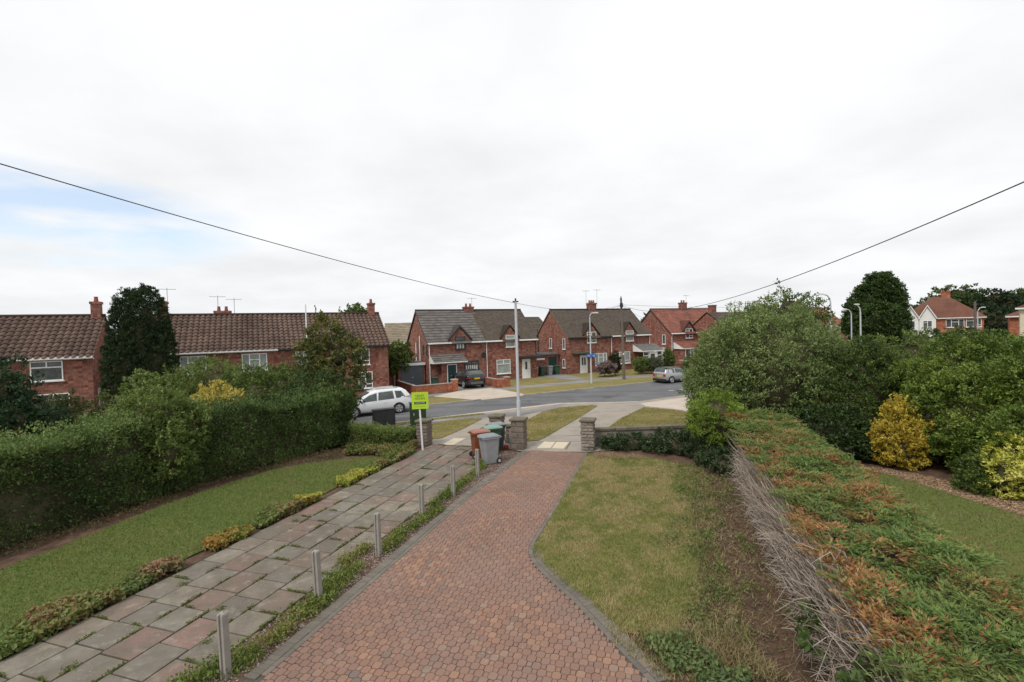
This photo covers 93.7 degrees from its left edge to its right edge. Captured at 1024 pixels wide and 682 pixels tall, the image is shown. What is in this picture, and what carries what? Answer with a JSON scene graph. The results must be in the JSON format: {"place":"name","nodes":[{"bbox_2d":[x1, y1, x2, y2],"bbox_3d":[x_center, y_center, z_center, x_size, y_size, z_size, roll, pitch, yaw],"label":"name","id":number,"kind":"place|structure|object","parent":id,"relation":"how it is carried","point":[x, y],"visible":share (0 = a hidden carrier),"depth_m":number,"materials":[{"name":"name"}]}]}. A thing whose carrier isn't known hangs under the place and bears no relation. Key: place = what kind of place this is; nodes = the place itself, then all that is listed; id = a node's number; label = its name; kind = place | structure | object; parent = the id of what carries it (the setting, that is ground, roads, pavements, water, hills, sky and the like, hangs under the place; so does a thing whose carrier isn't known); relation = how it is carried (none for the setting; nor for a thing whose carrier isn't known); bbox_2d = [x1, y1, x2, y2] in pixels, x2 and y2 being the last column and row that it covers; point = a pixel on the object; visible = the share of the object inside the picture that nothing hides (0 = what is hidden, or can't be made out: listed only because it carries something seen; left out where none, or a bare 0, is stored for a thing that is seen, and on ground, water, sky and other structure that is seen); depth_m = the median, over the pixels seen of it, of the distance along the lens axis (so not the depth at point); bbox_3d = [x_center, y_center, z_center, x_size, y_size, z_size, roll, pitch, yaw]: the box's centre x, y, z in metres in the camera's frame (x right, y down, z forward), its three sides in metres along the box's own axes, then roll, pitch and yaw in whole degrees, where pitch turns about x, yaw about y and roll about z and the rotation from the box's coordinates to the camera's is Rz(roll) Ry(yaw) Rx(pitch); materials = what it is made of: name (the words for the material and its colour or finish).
{"place":"outdoors","nodes":[
{"label":"outdoors","id":0,"kind":"place"},
{"bbox_2d":[409,385,495,394],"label":"house drive","id":1,"kind":"structure","parent":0,"point":[461,388],"depth_m":43.88,"materials":[{"name":"beige concrete"}]},
{"bbox_2d":[452,369,485,387],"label":"parked car","id":2,"kind":"object","parent":1,"relation":"on","point":[467,377],"visible":0.89,"depth_m":43.54,"materials":[{"name":"black paint"}]},
{"bbox_2d":[239,450,668,681],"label":"driveway","id":3,"kind":"structure","parent":0,"point":[468,586],"depth_m":8.31,"materials":[{"name":"red brick"}]},
{"bbox_2d":[396,406,556,426],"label":"footway","id":4,"kind":"structure","parent":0,"point":[507,413],"depth_m":29.26,"materials":[{"name":"grey concrete"}]},
{"bbox_2d":[0,444,1023,681],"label":"garden soil","id":5,"kind":"structure","parent":0,"point":[939,470],"depth_m":10.40,"materials":[{"name":"brown soil"}]},
{"bbox_2d":[0,350,79,446],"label":"leafy shrub","id":6,"kind":"object","parent":5,"relation":"on","point":[17,409],"visible":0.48,"depth_m":15.13,"materials":[{"name":"green plant"}]},
{"bbox_2d":[0,585,125,659],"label":"border plants","id":7,"kind":"object","parent":5,"relation":"on","point":[31,626],"visible":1,"depth_m":8.28,"materials":[{"name":"green plant"}]},
{"bbox_2d":[34,388,153,441],"bbox_3d":[-15.355,3.430,17.010,5.222,3.484,4.415,-2,1,0],"label":"mixed shrub","id":8,"kind":"object","parent":5,"relation":"on","point":[66,401],"visible":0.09,"depth_m":17.07,"materials":[{"name":"green plant"}]},
{"bbox_2d":[115,554,186,594],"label":"border plants","id":9,"kind":"object","parent":5,"relation":"on","point":[145,574],"visible":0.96,"depth_m":9.84,"materials":[{"name":"green plant"}]},
{"bbox_2d":[117,367,186,401],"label":"leafy shrub","id":10,"kind":"object","parent":5,"relation":"on","point":[140,377],"visible":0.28,"depth_m":21.79,"materials":[{"name":"green plant"}]},
{"bbox_2d":[94,379,215,483],"bbox_3d":[-11.733,3.106,15.784,3.361,3.800,2.761,-2,1,0],"label":"elder bush","id":11,"kind":"object","parent":5,"relation":"on","point":[171,453],"visible":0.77,"depth_m":15.24,"materials":[{"name":"green plant"}]},
{"bbox_2d":[0,448,341,556],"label":"bed litter","id":12,"kind":"object","parent":5,"relation":"on","point":[86,523],"visible":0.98,"depth_m":14.43,"materials":[{"name":"brown soil"}]},
{"bbox_2d":[0,381,353,547],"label":"privet hedge","id":13,"kind":"object","parent":5,"relation":"on","point":[47,483],"visible":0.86,"depth_m":14.15,"materials":[{"name":"green plant"}]},
{"bbox_2d":[0,457,377,633],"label":"lawn","id":14,"kind":"structure","parent":5,"relation":"on","point":[177,532],"depth_m":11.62,"materials":[{"name":"green plant"}]},
{"bbox_2d":[190,379,247,415],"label":"golden shrub","id":15,"kind":"object","parent":5,"relation":"on","point":[213,392],"visible":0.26,"depth_m":18.91,"materials":[{"name":"yellow plant"}]},
{"bbox_2d":[216,611,231,680],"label":"concrete post","id":16,"kind":"object","parent":5,"relation":"on","point":[222,620],"visible":0.91,"depth_m":6.93,"materials":[{"name":"grey concrete"}]},
{"bbox_2d":[201,524,254,550],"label":"border plants","id":17,"kind":"object","parent":5,"relation":"on","point":[217,540],"visible":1,"depth_m":11.52,"materials":[{"name":"yellow plant"}]},
{"bbox_2d":[0,444,499,681],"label":"flagged drive","id":18,"kind":"structure","parent":5,"relation":"on","point":[154,649],"depth_m":9.33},
{"bbox_2d":[0,444,502,681],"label":"moss and weeds","id":19,"kind":"object","parent":18,"relation":"on","point":[164,614],"visible":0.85,"depth_m":8.78,"materials":[{"name":"green plant"}]},
{"bbox_2d":[468,428,490,458],"bbox_3d":[-1.261,3.998,18.728,0.837,1.055,0.600,-2,1,-20],"label":"wheelie bin","id":20,"kind":"object","parent":18,"relation":"on","point":[474,433],"visible":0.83,"depth_m":18.48,"materials":[{"name":"plastic"}]},
{"bbox_2d":[477,433,501,464],"bbox_3d":[-0.841,4.004,17.862,0.837,1.055,0.600,-2,1,-28],"label":"wheelie bin","id":21,"kind":"object","parent":18,"relation":"on","point":[489,445],"visible":0.99,"depth_m":17.67,"materials":[{"name":"plastic"}]},
{"bbox_2d":[252,498,305,527],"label":"border plants","id":22,"kind":"object","parent":5,"relation":"on","point":[269,514],"visible":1,"depth_m":13.08,"materials":[{"name":"green plant"}]},
{"bbox_2d":[256,367,359,438],"bbox_3d":[-9.514,3.059,22.030,3.849,3.738,4.896,-1,2,43],"label":"leafy shrub","id":23,"kind":"object","parent":5,"relation":"on","point":[326,378],"visible":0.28,"depth_m":21.83,"materials":[{"name":"green plant"}]},
{"bbox_2d":[311,550,322,602],"bbox_3d":[-3.589,4.383,8.854,0.110,1.061,0.100,-2,3,18],"label":"concrete post","id":24,"kind":"object","parent":5,"relation":"on","point":[317,574],"visible":0.8,"depth_m":8.82,"materials":[{"name":"grey concrete"}]},
{"bbox_2d":[164,458,490,681],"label":"strip weeds","id":25,"kind":"object","parent":5,"relation":"on","point":[392,538],"visible":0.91,"depth_m":8.77,"materials":[{"name":"green plant"}]},
{"bbox_2d":[336,465,380,486],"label":"border plants","id":26,"kind":"object","parent":5,"relation":"on","point":[351,476],"visible":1,"depth_m":16.23,"materials":[{"name":"yellow plant"}]},
{"bbox_2d":[203,451,518,681],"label":"gravel","id":27,"kind":"structure","parent":5,"relation":"on","point":[301,625],"depth_m":10.10,"materials":[{"name":"grey gravel"}]},
{"bbox_2d":[373,512,381,556],"bbox_3d":[-2.984,4.335,10.677,0.110,1.041,0.100,-1,3,18],"label":"concrete post","id":28,"kind":"object","parent":5,"relation":"on","point":[377,534],"visible":0.8,"depth_m":10.64,"materials":[{"name":"grey concrete"}]},
{"bbox_2d":[343,439,418,458],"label":"ground cover","id":29,"kind":"object","parent":5,"relation":"on","point":[363,448],"visible":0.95,"depth_m":19.72,"materials":[{"name":"green plant"}]},
{"bbox_2d":[346,419,416,444],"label":"hedge","id":30,"kind":"object","parent":5,"relation":"on","point":[379,434],"visible":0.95,"depth_m":21.30,"materials":[{"name":"green plant"}]},
{"bbox_2d":[368,446,415,467],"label":"border plants","id":31,"kind":"object","parent":5,"relation":"on","point":[382,460],"visible":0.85,"depth_m":18.40,"materials":[{"name":"green plant"}]},
{"bbox_2d":[411,392,428,449],"bbox_3d":[-3.811,3.401,20.057,0.680,2.541,0.101,-2,1,-8],"label":"agent board","id":32,"kind":"object","parent":5,"relation":"on","point":[419,400],"visible":1,"depth_m":20.00,"materials":[{"name":"plastic"}]},
{"bbox_2d":[533,453,704,635],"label":"lawn","id":33,"kind":"structure","parent":5,"relation":"on","point":[623,563],"depth_m":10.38,"materials":[{"name":"green plant"}]},
{"bbox_2d":[596,427,742,476],"bbox_3d":[6.419,3.878,18.154,3.399,1.301,6.157,-3,2,-42],"label":"ivy clump","id":34,"kind":"object","parent":5,"relation":"on","point":[669,439],"visible":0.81,"depth_m":18.30,"materials":[{"name":"green plant"}]},
{"bbox_2d":[599,465,758,681],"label":"grass","id":35,"kind":"structure","parent":5,"relation":"on","point":[697,594],"depth_m":8.18,"materials":[{"name":"green plant"}]},
{"bbox_2d":[638,627,755,681],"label":"leafy weeds","id":36,"kind":"object","parent":5,"relation":"on","point":[652,639],"visible":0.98,"depth_m":6.88,"materials":[{"name":"green plant"}]},
{"bbox_2d":[683,387,747,453],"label":"bright shrub","id":37,"kind":"object","parent":5,"relation":"on","point":[709,418],"visible":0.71,"depth_m":17.28,"materials":[{"name":"green plant"}]},
{"bbox_2d":[633,460,799,681],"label":"rough weeds","id":38,"kind":"object","parent":5,"relation":"on","point":[744,662],"visible":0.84,"depth_m":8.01,"materials":[{"name":"green plant"}]},
{"bbox_2d":[649,615,798,681],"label":"grass","id":39,"kind":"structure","parent":5,"relation":"on","point":[754,655],"depth_m":7.08,"materials":[{"name":"green plant"}]},
{"bbox_2d":[693,472,831,681],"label":"hedge litter","id":40,"kind":"object","parent":5,"relation":"on","point":[752,586],"visible":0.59,"depth_m":8.92,"materials":[{"name":"plant"}]},
{"bbox_2d":[785,400,881,462],"bbox_3d":[11.943,3.318,17.631,3.678,2.379,3.220,-2,1,0],"label":"laurel bush","id":41,"kind":"object","parent":5,"relation":"on","point":[855,442],"visible":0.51,"depth_m":16.90,"materials":[{"name":"green plant"}]},
{"bbox_2d":[793,597,909,681],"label":"bramble","id":42,"kind":"object","parent":5,"relation":"on","point":[842,675],"visible":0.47,"depth_m":6.28,"materials":[{"name":"green plant"}]},
{"bbox_2d":[780,332,929,457],"bbox_3d":[13.608,2.031,19.472,6.900,4.771,5.296,-2,1,0],"label":"dense shrub","id":43,"kind":"object","parent":5,"relation":"on","point":[868,395],"visible":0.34,"depth_m":18.47,"materials":[{"name":"green plant"}]},
{"bbox_2d":[721,407,1023,681],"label":"conifer hedge","id":44,"kind":"object","parent":5,"relation":"on","point":[900,591],"visible":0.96,"depth_m":6.45,"materials":[{"name":"green plant"}]},
{"bbox_2d":[864,392,938,471],"bbox_3d":[12.948,3.004,15.945,1.962,2.535,1.852,-2,1,0],"label":"golden shrub","id":45,"kind":"object","parent":5,"relation":"on","point":[894,436],"visible":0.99,"depth_m":15.75,"materials":[{"name":"yellow plant"}]},
{"bbox_2d":[844,471,1023,608],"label":"lawn","id":46,"kind":"structure","parent":5,"relation":"on","point":[986,544],"depth_m":11.42,"materials":[{"name":"green plant"}]},
{"bbox_2d":[863,466,1023,515],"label":"bark mulch","id":47,"kind":"object","parent":5,"relation":"on","point":[928,485],"visible":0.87,"depth_m":13.29,"materials":[{"name":"brown wood"}]},
{"bbox_2d":[878,326,1023,468],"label":"rhododendron","id":48,"kind":"object","parent":5,"relation":"on","point":[964,395],"visible":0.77,"depth_m":15.18,"materials":[{"name":"green plant"}]},
{"bbox_2d":[950,446,1020,496],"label":"leafy shrub","id":49,"kind":"object","parent":5,"relation":"on","point":[969,475],"visible":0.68,"depth_m":13.34,"materials":[{"name":"green plant"}]},
{"bbox_2d":[978,431,1023,499],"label":"variegated shrub","id":50,"kind":"object","parent":5,"relation":"on","point":[1010,460],"visible":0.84,"depth_m":12.85,"materials":[{"name":"yellow plant"}]},
{"bbox_2d":[0,0,1023,328],"label":"sky","id":51,"kind":"structure","parent":0,"point":[551,154],"materials":[{"name":"white"}]},
{"bbox_2d":[351,380,690,424],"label":"road","id":52,"kind":"structure","parent":0,"point":[641,392],"depth_m":35.57,"materials":[{"name":"grey asphalt"}]},
{"bbox_2d":[352,386,411,416],"bbox_3d":[-9.126,3.959,31.727,4.805,1.687,2.095,-2,1,-28],"label":"parked car","id":53,"kind":"object","parent":52,"relation":"on","point":[399,399],"visible":0.6,"depth_m":31.29,"materials":[{"name":"white paint"}]},
{"bbox_2d":[653,366,692,382],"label":"parked car","id":54,"kind":"object","parent":52,"relation":"on","point":[671,374],"visible":0.77,"depth_m":43.78,"materials":[{"name":"silver metal"}]},
{"bbox_2d":[428,374,652,396],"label":"pavement","id":55,"kind":"structure","parent":0,"point":[552,384],"depth_m":45.50,"materials":[{"name":"grey concrete"}]},
{"bbox_2d":[434,388,521,399],"bbox_3d":[-3.141,4.364,39.509,6.399,0.001,5.719,-2,1,-28],"label":"driveway apron","id":56,"kind":"object","parent":55,"relation":"on","point":[480,393],"visible":1,"depth_m":39.35,"materials":[{"name":"concrete"}]},
{"bbox_2d":[507,376,653,393],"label":"verge","id":57,"kind":"structure","parent":55,"relation":"on","point":[581,385],"depth_m":43.25,"materials":[{"name":"green plant"}]},
{"bbox_2d":[620,297,624,378],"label":"telegraph pole","id":58,"kind":"object","parent":57,"relation":"on","point":[622,342],"visible":0.91,"depth_m":47.23,"materials":[{"name":"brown wood"}]},
{"bbox_2d":[625,181,1023,311],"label":"overhead cable","id":59,"kind":"object","parent":58,"relation":"attached to","point":[876,244],"visible":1,"depth_m":11.10,"materials":[{"name":"black rubber"}]},
{"bbox_2d":[402,395,726,451],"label":"pavement","id":60,"kind":"structure","parent":0,"point":[566,438],"depth_m":24.39,"materials":[{"name":"concrete"}]},
{"bbox_2d":[341,418,481,446],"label":"grass verge","id":61,"kind":"object","parent":60,"relation":"on","point":[447,423],"depth_m":25.71,"materials":[{"name":"green plant"}]},
{"bbox_2d":[357,413,484,428],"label":"grass verge","id":62,"kind":"object","parent":60,"relation":"on","point":[443,418],"depth_m":28.99,"materials":[{"name":"green plant"}]},
{"bbox_2d":[371,407,395,427],"bbox_3d":[-6.997,4.276,26.222,1.220,1.150,0.480,-2,1,-28],"label":"telecom cabinet","id":63,"kind":"object","parent":62,"relation":"on","point":[383,416],"visible":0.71,"depth_m":26.04,"materials":[{"name":"grey metal"}]},
{"bbox_2d":[415,418,433,445],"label":"stone gate pier","id":64,"kind":"structure","parent":60,"relation":"on","point":[427,431],"depth_m":20.92,"materials":[{"name":"beige stone"}]},
{"bbox_2d":[513,298,520,415],"bbox_3d":[0.308,1.062,28.318,0.340,7.150,0.235,-2,1,0],"label":"telecom pole","id":65,"kind":"object","parent":60,"relation":"on","point":[517,369],"visible":0.88,"depth_m":28.26,"materials":[{"name":"grey metal"}]},
{"bbox_2d":[0,163,513,302],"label":"overhead cable","id":66,"kind":"object","parent":65,"relation":"attached to","point":[214,226],"visible":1,"depth_m":11.79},
{"bbox_2d":[509,416,527,451],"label":"stone gate pier","id":67,"kind":"structure","parent":60,"relation":"on","point":[518,432],"depth_m":19.72,"materials":[{"name":"beige stone"}]},
{"bbox_2d":[527,405,596,440],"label":"grass verge","id":68,"kind":"object","parent":60,"relation":"on","point":[541,427],"depth_m":25.75,"materials":[{"name":"green plant"}]},
{"bbox_2d":[579,417,596,451],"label":"stone gate pier","id":69,"kind":"structure","parent":60,"relation":"on","point":[587,433],"depth_m":19.22,"materials":[{"name":"beige stone"}]},
{"bbox_2d":[595,423,686,446],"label":"garden wall","id":70,"kind":"structure","parent":60,"relation":"on","point":[600,432],"depth_m":19.93,"materials":[{"name":"grey stone"}]},
{"bbox_2d":[609,407,688,426],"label":"grass verge","id":71,"kind":"object","parent":60,"relation":"on","point":[657,414],"depth_m":25.47,"materials":[{"name":"green plant"}]},
{"bbox_2d":[641,397,689,410],"bbox_3d":[10.738,3.964,31.007,4.646,0.142,9.449,-1,1,23],"label":"neighbour apron","id":72,"kind":"object","parent":60,"relation":"on","point":[677,403],"visible":0.52,"depth_m":30.61,"materials":[{"name":"concrete"}]},
{"bbox_2d":[676,290,865,431],"bbox_3d":[11.365,0.958,21.096,8.471,6.489,6.724,-2,1,0],"label":"shrub","id":73,"kind":"object","parent":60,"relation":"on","point":[759,363],"visible":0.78,"depth_m":19.49,"materials":[{"name":"green plant"}]},
{"bbox_2d":[740,278,837,341],"bbox_3d":[19.060,-0.410,33.879,7.255,8.248,5.090,-2,1,0],"label":"leafy tree","id":74,"kind":"object","parent":60,"relation":"on","point":[806,295],"visible":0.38,"depth_m":33.32,"materials":[{"name":"green plant"}]},
{"bbox_2d":[509,367,685,386],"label":"front lawn","id":75,"kind":"structure","parent":0,"point":[545,380],"depth_m":50.22,"materials":[{"name":"green plant"}]},
{"bbox_3d":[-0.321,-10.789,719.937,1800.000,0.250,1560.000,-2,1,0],"label":"ground","id":76,"kind":"structure","parent":0,"visible":0},
{"bbox_2d":[0,297,115,413],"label":"brick house","id":77,"kind":"structure","parent":76,"relation":"on","point":[62,351],"depth_m":29.95,"materials":[{"name":"red brick"}]},
{"bbox_2d":[29,360,64,382],"bbox_3d":[-28.213,1.858,29.102,1.620,1.270,0.100,-2,1,-28],"label":"window","id":78,"kind":"structure","parent":77,"relation":"in","point":[53,370],"depth_m":29.17,"materials":[{"name":"white plastic"}]},
{"bbox_2d":[96,283,181,407],"bbox_3d":[-21.662,0.926,27.998,4.364,8.705,3.240,-2,1,0],"label":"conifer tree","id":79,"kind":"object","parent":76,"relation":"on","point":[133,339],"visible":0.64,"depth_m":27.30,"materials":[{"name":"green plant"}]},
{"bbox_2d":[155,355,262,400],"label":"leafy shrub","id":80,"kind":"object","parent":76,"relation":"on","point":[190,382],"visible":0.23,"depth_m":24.41,"materials":[{"name":"green plant"}]},
{"bbox_2d":[221,356,322,413],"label":"leafy shrub","id":81,"kind":"object","parent":76,"relation":"on","point":[263,381],"visible":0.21,"depth_m":23.39,"materials":[{"name":"green plant"}]},
{"bbox_2d":[153,288,390,394],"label":"terraced house","id":82,"kind":"structure","parent":76,"relation":"on","point":[263,338],"depth_m":35.79,"materials":[{"name":"brick"}]},
{"bbox_2d":[242,353,267,371],"bbox_3d":[-18.391,1.551,34.324,1.720,1.320,0.100,-2,1,-28],"label":"window","id":83,"kind":"structure","parent":82,"relation":"in","point":[260,357],"depth_m":34.37,"materials":[{"name":"white plastic"}]},
{"bbox_2d":[288,305,373,412],"bbox_3d":[-9.236,1.556,24.487,3.817,6.797,3.971,-3,2,-34],"label":"young tree","id":84,"kind":"object","parent":76,"relation":"on","point":[316,360],"visible":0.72,"depth_m":24.13,"materials":[{"name":"green plant"}]},
{"bbox_2d":[384,322,411,344],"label":"roof","id":85,"kind":"structure","parent":76,"relation":"on","point":[396,331],"depth_m":68.15,"materials":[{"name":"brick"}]},
{"bbox_2d":[388,339,416,385],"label":"leafy shrub","id":86,"kind":"object","parent":76,"relation":"on","point":[398,352],"visible":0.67,"depth_m":45.33,"materials":[{"name":"green plant"}]},
{"bbox_2d":[389,360,424,385],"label":"garage","id":87,"kind":"structure","parent":76,"relation":"on","point":[414,374],"depth_m":46.32,"materials":[{"name":"red brick"}]},
{"bbox_2d":[401,365,423,384],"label":"garage door","id":88,"kind":"structure","parent":87,"relation":"in","point":[414,375],"depth_m":46.33,"materials":[{"name":"metal"}]},
{"bbox_2d":[397,379,457,393],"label":"brick garden wall","id":89,"kind":"structure","parent":76,"relation":"on","point":[452,385],"depth_m":41.33,"materials":[{"name":"brick"}]},
{"bbox_2d":[407,297,540,384],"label":"semi detached house","id":90,"kind":"structure","parent":76,"relation":"on","point":[447,344],"depth_m":49.40,"materials":[{"name":"red brick"}]},
{"bbox_2d":[537,352,559,374],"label":"brick outhouse","id":91,"kind":"structure","parent":76,"relation":"on","point":[545,359],"depth_m":55.12,"materials":[{"name":"brick"}]},
{"bbox_2d":[536,300,663,373],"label":"semi detached house","id":92,"kind":"structure","parent":76,"relation":"on","point":[568,341],"depth_m":57.37,"materials":[{"name":"red brick"}]},
{"bbox_2d":[641,295,707,364],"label":"semi detached house","id":93,"kind":"structure","parent":76,"relation":"on","point":[675,331],"depth_m":64.11,"materials":[{"name":"red brick"}]},
{"bbox_2d":[693,305,743,356],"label":"brick house","id":94,"kind":"structure","parent":76,"relation":"on","point":[708,318],"depth_m":63.31,"materials":[{"name":"brick"}]},
{"bbox_2d":[836,270,914,345],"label":"dark tree","id":95,"kind":"object","parent":76,"relation":"on","point":[882,301],"visible":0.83,"depth_m":55.89,"materials":[{"name":"green plant"}]},
{"bbox_2d":[849,327,942,364],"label":"light green shrub","id":96,"kind":"object","parent":76,"relation":"on","point":[913,343],"visible":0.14,"depth_m":25.86,"materials":[{"name":"green plant"}]},
{"bbox_2d":[907,289,986,336],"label":"white gabled house","id":97,"kind":"structure","parent":76,"relation":"on","point":[943,310],"depth_m":75.38,"materials":[{"name":"orange brick"}]},
{"bbox_2d":[913,283,990,308],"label":"distant tree","id":98,"kind":"object","parent":76,"relation":"on","point":[962,296],"visible":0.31,"depth_m":88.51,"materials":[{"name":"green plant"}]},
{"bbox_2d":[895,324,1008,356],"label":"clipped hedge","id":99,"kind":"object","parent":76,"relation":"on","point":[936,332],"visible":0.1,"depth_m":32.40,"materials":[{"name":"green plant"}]},
{"bbox_2d":[968,287,1023,333],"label":"distant tree","id":100,"kind":"object","parent":76,"relation":"on","point":[998,304],"visible":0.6,"depth_m":77.67,"materials":[{"name":"green plant"}]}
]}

